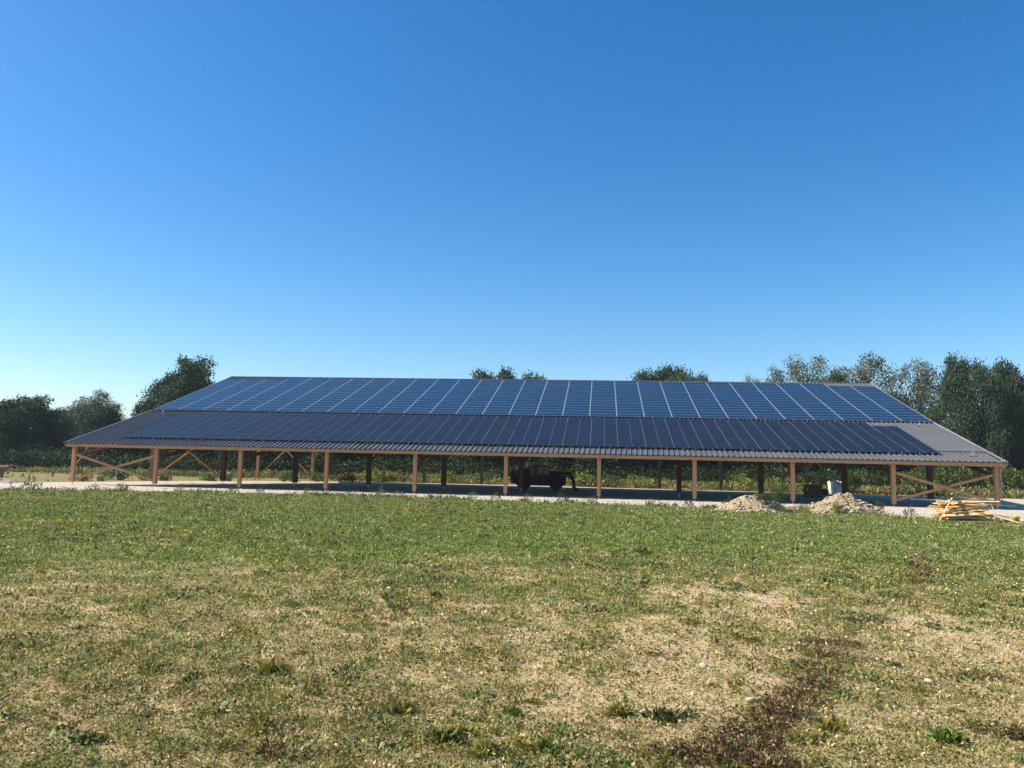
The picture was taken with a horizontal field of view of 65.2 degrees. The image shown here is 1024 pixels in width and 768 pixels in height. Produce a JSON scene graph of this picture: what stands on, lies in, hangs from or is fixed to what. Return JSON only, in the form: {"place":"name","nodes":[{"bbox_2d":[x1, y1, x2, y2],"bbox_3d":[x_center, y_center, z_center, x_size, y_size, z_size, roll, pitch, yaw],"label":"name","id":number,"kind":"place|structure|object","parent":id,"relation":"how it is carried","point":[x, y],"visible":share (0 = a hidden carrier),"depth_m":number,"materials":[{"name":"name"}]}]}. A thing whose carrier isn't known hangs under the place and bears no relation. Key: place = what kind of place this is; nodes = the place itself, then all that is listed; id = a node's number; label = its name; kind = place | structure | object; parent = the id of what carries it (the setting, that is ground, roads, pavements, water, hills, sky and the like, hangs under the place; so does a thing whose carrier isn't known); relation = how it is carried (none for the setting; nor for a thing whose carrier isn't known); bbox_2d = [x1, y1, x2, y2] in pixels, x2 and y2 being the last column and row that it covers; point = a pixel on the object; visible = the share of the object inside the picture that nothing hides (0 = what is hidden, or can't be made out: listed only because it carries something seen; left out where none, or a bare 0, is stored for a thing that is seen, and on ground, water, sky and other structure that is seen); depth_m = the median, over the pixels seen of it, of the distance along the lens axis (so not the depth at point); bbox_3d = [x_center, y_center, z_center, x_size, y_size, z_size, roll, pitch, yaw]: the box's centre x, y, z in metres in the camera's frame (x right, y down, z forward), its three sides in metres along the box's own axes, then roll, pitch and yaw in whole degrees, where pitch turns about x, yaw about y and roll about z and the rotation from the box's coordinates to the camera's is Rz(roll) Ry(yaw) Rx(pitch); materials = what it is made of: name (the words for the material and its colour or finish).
{"place":"outdoors","nodes":[
{"label":"outdoors","id":0,"kind":"place"},
{"bbox_2d":[0,460,1023,767],"bbox_3d":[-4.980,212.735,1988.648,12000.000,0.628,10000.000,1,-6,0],"label":"ground","id":1,"kind":"structure","parent":0,"point":[944,642],"depth_m":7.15,"materials":[{"name":"green plant"}]},
{"bbox_2d":[0,464,15,477],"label":"cow","id":2,"kind":"object","parent":1,"relation":"on","point":[7,467],"visible":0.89,"depth_m":72.32},
{"bbox_2d":[0,396,40,456],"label":"tree","id":3,"kind":"object","parent":1,"relation":"on","point":[9,420],"visible":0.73,"depth_m":131.40,"materials":[{"name":"green plant"}]},
{"bbox_2d":[2,393,66,457],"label":"tree","id":4,"kind":"object","parent":1,"relation":"on","point":[37,431],"visible":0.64,"depth_m":134.02,"materials":[{"name":"green plant"}]},
{"bbox_2d":[44,406,75,455],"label":"tree","id":5,"kind":"object","parent":1,"relation":"on","point":[55,442],"visible":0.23,"depth_m":138.32,"materials":[{"name":"green plant"}]},
{"bbox_2d":[51,396,95,454],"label":"tree","id":6,"kind":"object","parent":1,"relation":"on","point":[82,411],"visible":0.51,"depth_m":136.60,"materials":[{"name":"green plant"}]},
{"bbox_2d":[69,728,113,745],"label":"weed","id":7,"kind":"object","parent":1,"relation":"on","point":[90,736],"visible":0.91,"depth_m":4.54,"materials":[{"name":"green plant"}]},
{"bbox_2d":[65,388,125,447],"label":"tree","id":8,"kind":"object","parent":1,"relation":"on","point":[97,398],"visible":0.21,"depth_m":141.01,"materials":[{"name":"green plant"}]},
{"bbox_2d":[74,401,136,464],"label":"tree","id":9,"kind":"object","parent":1,"relation":"on","point":[104,416],"visible":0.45,"depth_m":129.54,"materials":[{"name":"green plant"}]},
{"bbox_2d":[97,468,131,479],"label":"bush","id":10,"kind":"object","parent":1,"relation":"on","point":[120,474],"visible":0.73,"depth_m":82.45,"materials":[{"name":"green plant"}]},
{"bbox_2d":[123,399,156,460],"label":"tree","id":11,"kind":"object","parent":1,"relation":"on","point":[135,412],"visible":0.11,"depth_m":135.35,"materials":[{"name":"green plant"}]},
{"bbox_2d":[136,370,179,459],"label":"tree","id":12,"kind":"object","parent":1,"relation":"on","point":[148,405],"visible":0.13,"depth_m":132.33,"materials":[{"name":"green plant"}]},
{"bbox_2d":[148,353,220,464],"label":"tree","id":13,"kind":"object","parent":1,"relation":"on","point":[192,375],"visible":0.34,"depth_m":129.07,"materials":[{"name":"green plant"}]},
{"bbox_2d":[200,473,218,480],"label":"bush","id":14,"kind":"object","parent":1,"relation":"on","point":[209,478],"visible":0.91,"depth_m":85.75,"materials":[{"name":"green plant"}]},
{"bbox_2d":[213,446,278,461],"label":"tree","id":15,"kind":"object","parent":1,"relation":"on","point":[246,452],"visible":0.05,"depth_m":121.80,"materials":[{"name":"green plant"}]},
{"bbox_2d":[242,711,281,734],"bbox_3d":[-1.529,2.053,4.872,0.202,0.086,0.301,6,-8,-37],"label":"weed","id":16,"kind":"object","parent":1,"relation":"on","point":[261,719],"visible":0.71,"depth_m":4.88,"materials":[{"name":"green plant"}]},
{"bbox_2d":[252,655,289,674],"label":"weed","id":17,"kind":"object","parent":1,"relation":"on","point":[264,665],"visible":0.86,"depth_m":6.11,"materials":[{"name":"green plant"}]},
{"bbox_2d":[277,472,300,481],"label":"bush","id":18,"kind":"object","parent":1,"relation":"on","point":[285,477],"visible":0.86,"depth_m":91.84,"materials":[{"name":"green plant"}]},
{"bbox_2d":[264,447,321,466],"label":"tree","id":19,"kind":"object","parent":1,"relation":"on","point":[291,453],"visible":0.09,"depth_m":131.32,"materials":[{"name":"green plant"}]},
{"bbox_2d":[1,514,598,567],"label":"yellow flowers","id":20,"kind":"object","parent":1,"relation":"on","point":[216,532],"visible":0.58,"depth_m":23.04,"materials":[{"name":"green plant"}]},
{"bbox_2d":[303,683,326,695],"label":"weed","id":21,"kind":"object","parent":1,"relation":"on","point":[313,689],"visible":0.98,"depth_m":5.59,"materials":[{"name":"green plant"}]},
{"bbox_2d":[306,469,323,481],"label":"bush","id":22,"kind":"object","parent":1,"relation":"on","point":[316,477],"visible":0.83,"depth_m":95.12,"materials":[{"name":"green plant"}]},
{"bbox_2d":[315,448,360,466],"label":"tree","id":23,"kind":"object","parent":1,"relation":"on","point":[343,458],"visible":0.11,"depth_m":129.02,"materials":[{"name":"green plant"}]},
{"bbox_2d":[339,473,355,481],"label":"bush","id":24,"kind":"object","parent":1,"relation":"on","point":[348,478],"visible":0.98,"depth_m":97.64,"materials":[{"name":"green plant"}]},
{"bbox_2d":[345,448,404,471],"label":"tree","id":25,"kind":"object","parent":1,"relation":"on","point":[361,456],"visible":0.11,"depth_m":128.69,"materials":[{"name":"green plant"}]},
{"bbox_2d":[356,468,397,481],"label":"bush","id":26,"kind":"object","parent":1,"relation":"on","point":[384,477],"visible":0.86,"depth_m":101.00,"materials":[{"name":"green plant"}]},
{"bbox_2d":[369,700,419,715],"bbox_3d":[-0.774,2.119,5.286,0.348,0.099,0.233,2,-6,-9],"label":"weed","id":27,"kind":"object","parent":1,"relation":"on","point":[406,705],"visible":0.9,"depth_m":5.27,"materials":[{"name":"green plant"}]},
{"bbox_2d":[388,449,441,470],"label":"tree","id":28,"kind":"object","parent":1,"relation":"on","point":[429,458],"visible":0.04,"depth_m":128.10,"materials":[{"name":"green plant"}]},
{"bbox_2d":[427,589,445,599],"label":"weed","id":29,"kind":"object","parent":1,"relation":"on","point":[438,595],"visible":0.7,"depth_m":10.13,"materials":[{"name":"green plant"}]},
{"bbox_2d":[431,469,461,481],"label":"bush","id":30,"kind":"object","parent":1,"relation":"on","point":[439,475],"visible":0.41,"depth_m":105.14,"materials":[{"name":"green plant"}]},
{"bbox_2d":[425,722,474,744],"bbox_3d":[-0.357,2.047,4.746,0.214,0.134,0.389,-4,-8,43],"label":"weed","id":31,"kind":"object","parent":1,"relation":"on","point":[443,736],"visible":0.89,"depth_m":4.69,"materials":[{"name":"green plant"}]},
{"bbox_2d":[432,450,480,471],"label":"tree","id":32,"kind":"object","parent":1,"relation":"on","point":[471,457],"visible":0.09,"depth_m":126.60,"materials":[{"name":"green plant"}]},
{"bbox_2d":[469,368,495,467],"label":"tree","id":33,"kind":"object","parent":1,"relation":"on","point":[482,375],"visible":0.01,"depth_m":131.55,"materials":[{"name":"green plant"}]},
{"bbox_2d":[474,470,499,483],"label":"bush","id":34,"kind":"object","parent":1,"relation":"on","point":[486,475],"visible":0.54,"depth_m":105.47,"materials":[{"name":"green plant"}]},
{"bbox_2d":[465,739,520,760],"bbox_3d":[-0.111,2.045,4.504,0.311,0.085,0.217,3,-6,-14],"label":"weed","id":35,"kind":"object","parent":1,"relation":"on","point":[482,743],"visible":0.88,"depth_m":4.48,"materials":[{"name":"green plant"}]},
{"bbox_2d":[475,451,524,470],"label":"tree","id":36,"kind":"object","parent":1,"relation":"on","point":[492,460],"visible":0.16,"depth_m":125.61,"materials":[{"name":"green plant"}]},
{"bbox_2d":[494,365,523,465],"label":"tree","id":37,"kind":"object","parent":1,"relation":"on","point":[502,374],"visible":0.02,"depth_m":132.95,"materials":[{"name":"green plant"}]},
{"bbox_2d":[0,484,1018,521],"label":"edge growth","id":38,"kind":"object","parent":1,"relation":"on","point":[406,496],"visible":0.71,"depth_m":51.06,"materials":[{"name":"green plant"}]},
{"bbox_2d":[1,467,1020,491],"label":"wire fence","id":39,"kind":"object","parent":1,"relation":"on","point":[247,475],"visible":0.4,"depth_m":87.67,"materials":[{"name":"white metal"}]},
{"bbox_2d":[0,481,1023,521],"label":"gravel pad","id":40,"kind":"object","parent":1,"relation":"on","point":[629,495],"visible":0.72,"depth_m":68.59,"materials":[{"name":"gravel"}]},
{"bbox_2d":[22,474,42,489],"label":"edge weed","id":41,"kind":"object","parent":40,"relation":"on","point":[29,484],"visible":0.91,"depth_m":50.40,"materials":[{"name":"green plant"}]},
{"bbox_2d":[16,485,1023,517],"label":"gravel stones","id":42,"kind":"object","parent":40,"relation":"on","point":[447,494],"visible":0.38,"depth_m":54.91,"materials":[{"name":"stone"}]},
{"bbox_2d":[64,376,1007,509],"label":"solar shed","id":43,"kind":"structure","parent":40,"relation":"on","point":[866,423],"depth_m":69.31,"materials":[{"name":"glass solar panels"},{"name":"corrugated metal"},{"name":"timber"}]},
{"bbox_2d":[510,465,579,490],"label":"loader","id":44,"kind":"object","parent":40,"relation":"on","point":[540,475],"visible":0.85,"depth_m":80.50,"materials":[{"name":"black paint"}]},
{"bbox_2d":[827,481,841,493],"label":"bulk bag","id":45,"kind":"object","parent":40,"relation":"on","point":[834,487],"visible":0.66,"depth_m":92.91,"materials":[{"name":"white fabric"}]},
{"bbox_2d":[0,442,1023,490],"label":"thicket","id":46,"kind":"object","parent":1,"relation":"on","point":[24,458],"visible":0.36,"depth_m":118.80,"materials":[{"name":"green plant"}]},
{"bbox_2d":[0,463,1023,498],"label":"tall weeds","id":47,"kind":"object","parent":1,"relation":"on","point":[986,492],"visible":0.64,"depth_m":101.36,"materials":[{"name":"green plant"}]},
{"bbox_2d":[0,517,1023,767],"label":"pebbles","id":48,"kind":"object","parent":1,"relation":"on","point":[646,661],"visible":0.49,"depth_m":7.18,"materials":[{"name":"stone"}]},
{"bbox_2d":[502,706,522,716],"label":"weed","id":49,"kind":"object","parent":1,"relation":"on","point":[514,711],"visible":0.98,"depth_m":5.25,"materials":[{"name":"green plant"}]},
{"bbox_2d":[24,438,1022,481],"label":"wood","id":50,"kind":"object","parent":1,"relation":"on","point":[316,454],"depth_m":152.07,"materials":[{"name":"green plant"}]},
{"bbox_2d":[518,370,546,465],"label":"tree","id":51,"kind":"object","parent":1,"relation":"on","point":[536,377],"visible":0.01,"depth_m":135.29,"materials":[{"name":"green plant"}]},
{"bbox_2d":[523,697,545,704],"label":"weed","id":52,"kind":"object","parent":1,"relation":"on","point":[536,701],"visible":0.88,"depth_m":5.56,"materials":[{"name":"green plant"}]},
{"bbox_2d":[519,735,565,760],"bbox_3d":[0.182,2.039,4.520,0.261,0.118,0.287,3,-6,-11],"label":"weed","id":53,"kind":"object","parent":1,"relation":"on","point":[539,743],"visible":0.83,"depth_m":4.53,"materials":[{"name":"green plant"}]},
{"bbox_2d":[518,452,578,470],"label":"tree","id":54,"kind":"object","parent":1,"relation":"on","point":[562,461],"visible":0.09,"depth_m":125.78,"materials":[{"name":"green plant"}]},
{"bbox_2d":[574,470,594,486],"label":"bush","id":55,"kind":"object","parent":1,"relation":"on","point":[586,477],"visible":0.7,"depth_m":102.78,"materials":[{"name":"green plant"}]},
{"bbox_2d":[567,453,620,472],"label":"tree","id":56,"kind":"object","parent":1,"relation":"on","point":[584,462],"visible":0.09,"depth_m":122.84,"materials":[{"name":"green plant"}]},
{"bbox_2d":[593,471,621,487],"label":"bush","id":57,"kind":"object","parent":1,"relation":"on","point":[608,478],"visible":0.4,"depth_m":102.57,"materials":[{"name":"green plant"}]},
{"bbox_2d":[600,701,637,716],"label":"weed","id":58,"kind":"object","parent":1,"relation":"on","point":[618,709],"visible":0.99,"depth_m":5.28,"materials":[{"name":"green plant"}]},
{"bbox_2d":[216,562,1023,767],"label":"bare soil patch","id":59,"kind":"object","parent":1,"relation":"on","point":[1015,733],"visible":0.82,"depth_m":5.09,"materials":[{"name":"brown soil"}]},
{"bbox_2d":[604,454,657,477],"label":"tree","id":60,"kind":"object","parent":1,"relation":"on","point":[626,462],"visible":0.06,"depth_m":122.69,"materials":[{"name":"green plant"}]},
{"bbox_2d":[627,473,653,488],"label":"bush","id":61,"kind":"object","parent":1,"relation":"on","point":[644,479],"visible":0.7,"depth_m":101.84,"materials":[{"name":"green plant"}]},
{"bbox_2d":[620,367,674,473],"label":"tree","id":62,"kind":"object","parent":1,"relation":"on","point":[643,376],"visible":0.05,"depth_m":130.52,"materials":[{"name":"green plant"}]},
{"bbox_2d":[651,362,674,470],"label":"tree","id":63,"kind":"object","parent":1,"relation":"on","point":[663,375],"visible":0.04,"depth_m":133.23,"materials":[{"name":"green plant"}]},
{"bbox_2d":[640,706,692,723],"bbox_3d":[1.005,2.128,5.189,0.318,0.103,0.251,5,-7,-34],"label":"weed","id":64,"kind":"object","parent":1,"relation":"on","point":[664,712],"visible":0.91,"depth_m":5.17,"materials":[{"name":"green plant"}]},
{"bbox_2d":[661,364,702,471],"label":"tree","id":65,"kind":"object","parent":1,"relation":"on","point":[680,375],"visible":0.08,"depth_m":129.04,"materials":[{"name":"green plant"}]},
{"bbox_2d":[692,371,715,470],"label":"tree","id":66,"kind":"object","parent":1,"relation":"on","point":[702,378],"visible":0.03,"depth_m":136.28,"materials":[{"name":"green plant"}]},
{"bbox_2d":[697,455,755,474],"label":"tree","id":67,"kind":"object","parent":1,"relation":"on","point":[729,465],"visible":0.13,"depth_m":129.49,"materials":[{"name":"green plant"}]},
{"bbox_2d":[726,473,757,490],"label":"bush","id":68,"kind":"object","parent":1,"relation":"on","point":[745,480],"visible":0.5,"depth_m":100.91,"materials":[{"name":"green plant"}]},
{"bbox_2d":[714,494,794,512],"bbox_3d":[13.596,6.739,45.182,4.945,1.119,3.925,1,-6,0],"label":"rubble heap","id":69,"kind":"object","parent":1,"relation":"on","point":[747,503],"visible":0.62,"depth_m":44.25,"materials":[{"name":"stone"}]},
{"bbox_2d":[754,492,778,502],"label":"heap bush","id":70,"kind":"object","parent":69,"relation":"on","point":[764,496],"visible":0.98,"depth_m":44.24,"materials":[{"name":"green plant"}]},
{"bbox_2d":[773,481,786,504],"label":"heap bush","id":71,"kind":"object","parent":69,"relation":"on","point":[777,492],"visible":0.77,"depth_m":45.84,"materials":[{"name":"green plant"}]},
{"bbox_2d":[739,457,798,476],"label":"tree","id":72,"kind":"object","parent":1,"relation":"on","point":[766,464],"visible":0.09,"depth_m":128.72,"materials":[{"name":"green plant"}]},
{"bbox_2d":[762,364,786,466],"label":"tree","id":73,"kind":"object","parent":1,"relation":"on","point":[776,374],"visible":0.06,"depth_m":132.45,"materials":[{"name":"green plant"}]},
{"bbox_2d":[764,475,809,487],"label":"bush","id":74,"kind":"object","parent":1,"relation":"on","point":[787,481],"visible":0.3,"depth_m":100.11,"materials":[{"name":"green plant"}]},
{"bbox_2d":[775,354,842,473],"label":"tree","id":75,"kind":"object","parent":1,"relation":"on","point":[797,369],"visible":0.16,"depth_m":127.66,"materials":[{"name":"green plant"}]},
{"bbox_2d":[786,731,831,745],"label":"weed","id":76,"kind":"object","parent":1,"relation":"on","point":[820,735],"visible":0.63,"depth_m":4.83,"materials":[{"name":"green plant"}]},
{"bbox_2d":[785,457,838,480],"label":"tree","id":77,"kind":"object","parent":1,"relation":"on","point":[798,469],"visible":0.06,"depth_m":127.32,"materials":[{"name":"green plant"}]},
{"bbox_2d":[811,713,848,734],"bbox_3d":[2.033,2.163,5.124,0.233,0.099,0.348,-1,-6,18],"label":"weed","id":78,"kind":"object","parent":1,"relation":"on","point":[834,723],"visible":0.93,"depth_m":5.07,"materials":[{"name":"green plant"}]},
{"bbox_2d":[821,366,850,473],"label":"tree","id":79,"kind":"object","parent":1,"relation":"on","point":[841,378],"visible":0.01,"depth_m":134.42,"materials":[{"name":"green plant"}]},
{"bbox_2d":[800,492,891,514],"bbox_3d":[18.746,6.805,45.583,5.865,1.291,4.370,1,-6,0],"label":"rubble heap","id":80,"kind":"object","parent":1,"relation":"on","point":[850,502],"visible":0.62,"depth_m":44.74,"materials":[{"name":"stone"}]},
{"bbox_2d":[822,459,873,477],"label":"tree","id":81,"kind":"object","parent":1,"relation":"on","point":[850,466],"visible":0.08,"depth_m":126.65,"materials":[{"name":"green plant"}]},
{"bbox_2d":[848,467,868,487],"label":"hedge bush","id":82,"kind":"object","parent":1,"relation":"on","point":[855,479],"visible":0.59,"depth_m":107.62,"materials":[{"name":"green plant"}]},
{"bbox_2d":[832,351,918,472],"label":"tree","id":83,"kind":"object","parent":1,"relation":"on","point":[865,376],"visible":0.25,"depth_m":128.11,"materials":[{"name":"green plant"}]},
{"bbox_2d":[867,460,921,478],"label":"tree","id":84,"kind":"object","parent":1,"relation":"on","point":[900,469],"visible":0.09,"depth_m":125.94,"materials":[{"name":"green plant"}]},
{"bbox_2d":[900,469,925,489],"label":"hedge bush","id":85,"kind":"object","parent":1,"relation":"on","point":[916,474],"visible":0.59,"depth_m":107.24,"materials":[{"name":"green plant"}]},
{"bbox_2d":[896,357,943,471],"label":"tree","id":86,"kind":"object","parent":1,"relation":"on","point":[921,392],"visible":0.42,"depth_m":126.01,"materials":[{"name":"green plant"}]},
{"bbox_2d":[903,544,938,610],"bbox_3d":[5.086,2.427,9.957,0.407,0.842,0.439,-4,-8,43],"label":"dead dock","id":87,"kind":"object","parent":1,"relation":"on","point":[920,568],"visible":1,"depth_m":9.94,"materials":[{"name":"brown plant"}]},
{"bbox_2d":[915,402,952,477],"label":"tree","id":88,"kind":"object","parent":1,"relation":"on","point":[933,417],"visible":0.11,"depth_m":118.55,"materials":[{"name":"green plant"}]},
{"bbox_2d":[924,725,970,745],"bbox_3d":[2.692,2.152,4.926,0.280,0.122,0.212,2,-6,-6],"label":"weed","id":89,"kind":"object","parent":1,"relation":"on","point":[943,734],"visible":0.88,"depth_m":4.90,"materials":[{"name":"green plant"}]},
{"bbox_2d":[933,466,981,488],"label":"hedge bush","id":90,"kind":"object","parent":1,"relation":"on","point":[964,475],"visible":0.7,"depth_m":106.55,"materials":[{"name":"green plant"}]},
{"bbox_2d":[931,350,986,484],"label":"tree","id":91,"kind":"object","parent":1,"relation":"on","point":[956,372],"visible":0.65,"depth_m":111.40,"materials":[{"name":"green plant"}]},
{"bbox_2d":[953,355,1015,487],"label":"tree","id":92,"kind":"object","parent":1,"relation":"on","point":[987,385],"visible":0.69,"depth_m":109.06,"materials":[{"name":"green plant"}]},
{"bbox_2d":[980,356,1023,488],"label":"tree","id":93,"kind":"object","parent":1,"relation":"on","point":[1007,374],"visible":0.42,"depth_m":112.11,"materials":[{"name":"green plant"}]},
{"bbox_2d":[984,462,1023,491],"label":"hedge bush","id":94,"kind":"object","parent":1,"relation":"on","point":[1009,475],"visible":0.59,"depth_m":104.34,"materials":[{"name":"green plant"}]},
{"bbox_2d":[1008,371,1023,468],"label":"tree","id":95,"kind":"object","parent":1,"relation":"on","point":[1019,434],"visible":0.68,"depth_m":111.07,"materials":[{"name":"green plant"}]},
{"bbox_2d":[0,0,1023,457],"label":"sky","id":96,"kind":"structure","parent":0,"point":[727,190],"materials":[{"name":"blue"}]},
{"bbox_2d":[793,503,813,512],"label":"heap bush","id":97,"kind":"object","parent":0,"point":[802,508],"visible":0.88,"depth_m":43.93,"materials":[{"name":"green plant"}]},
{"label":"plank","id":98,"kind":"object","parent":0,"visible":0},
{"bbox_2d":[943,512,991,516],"bbox_3d":[22.257,6.387,39.150,2.500,0.052,0.170,-2,23,-6],"label":"plank","id":99,"kind":"object","parent":98,"relation":"on","point":[965,514],"visible":1,"depth_m":39.11,"materials":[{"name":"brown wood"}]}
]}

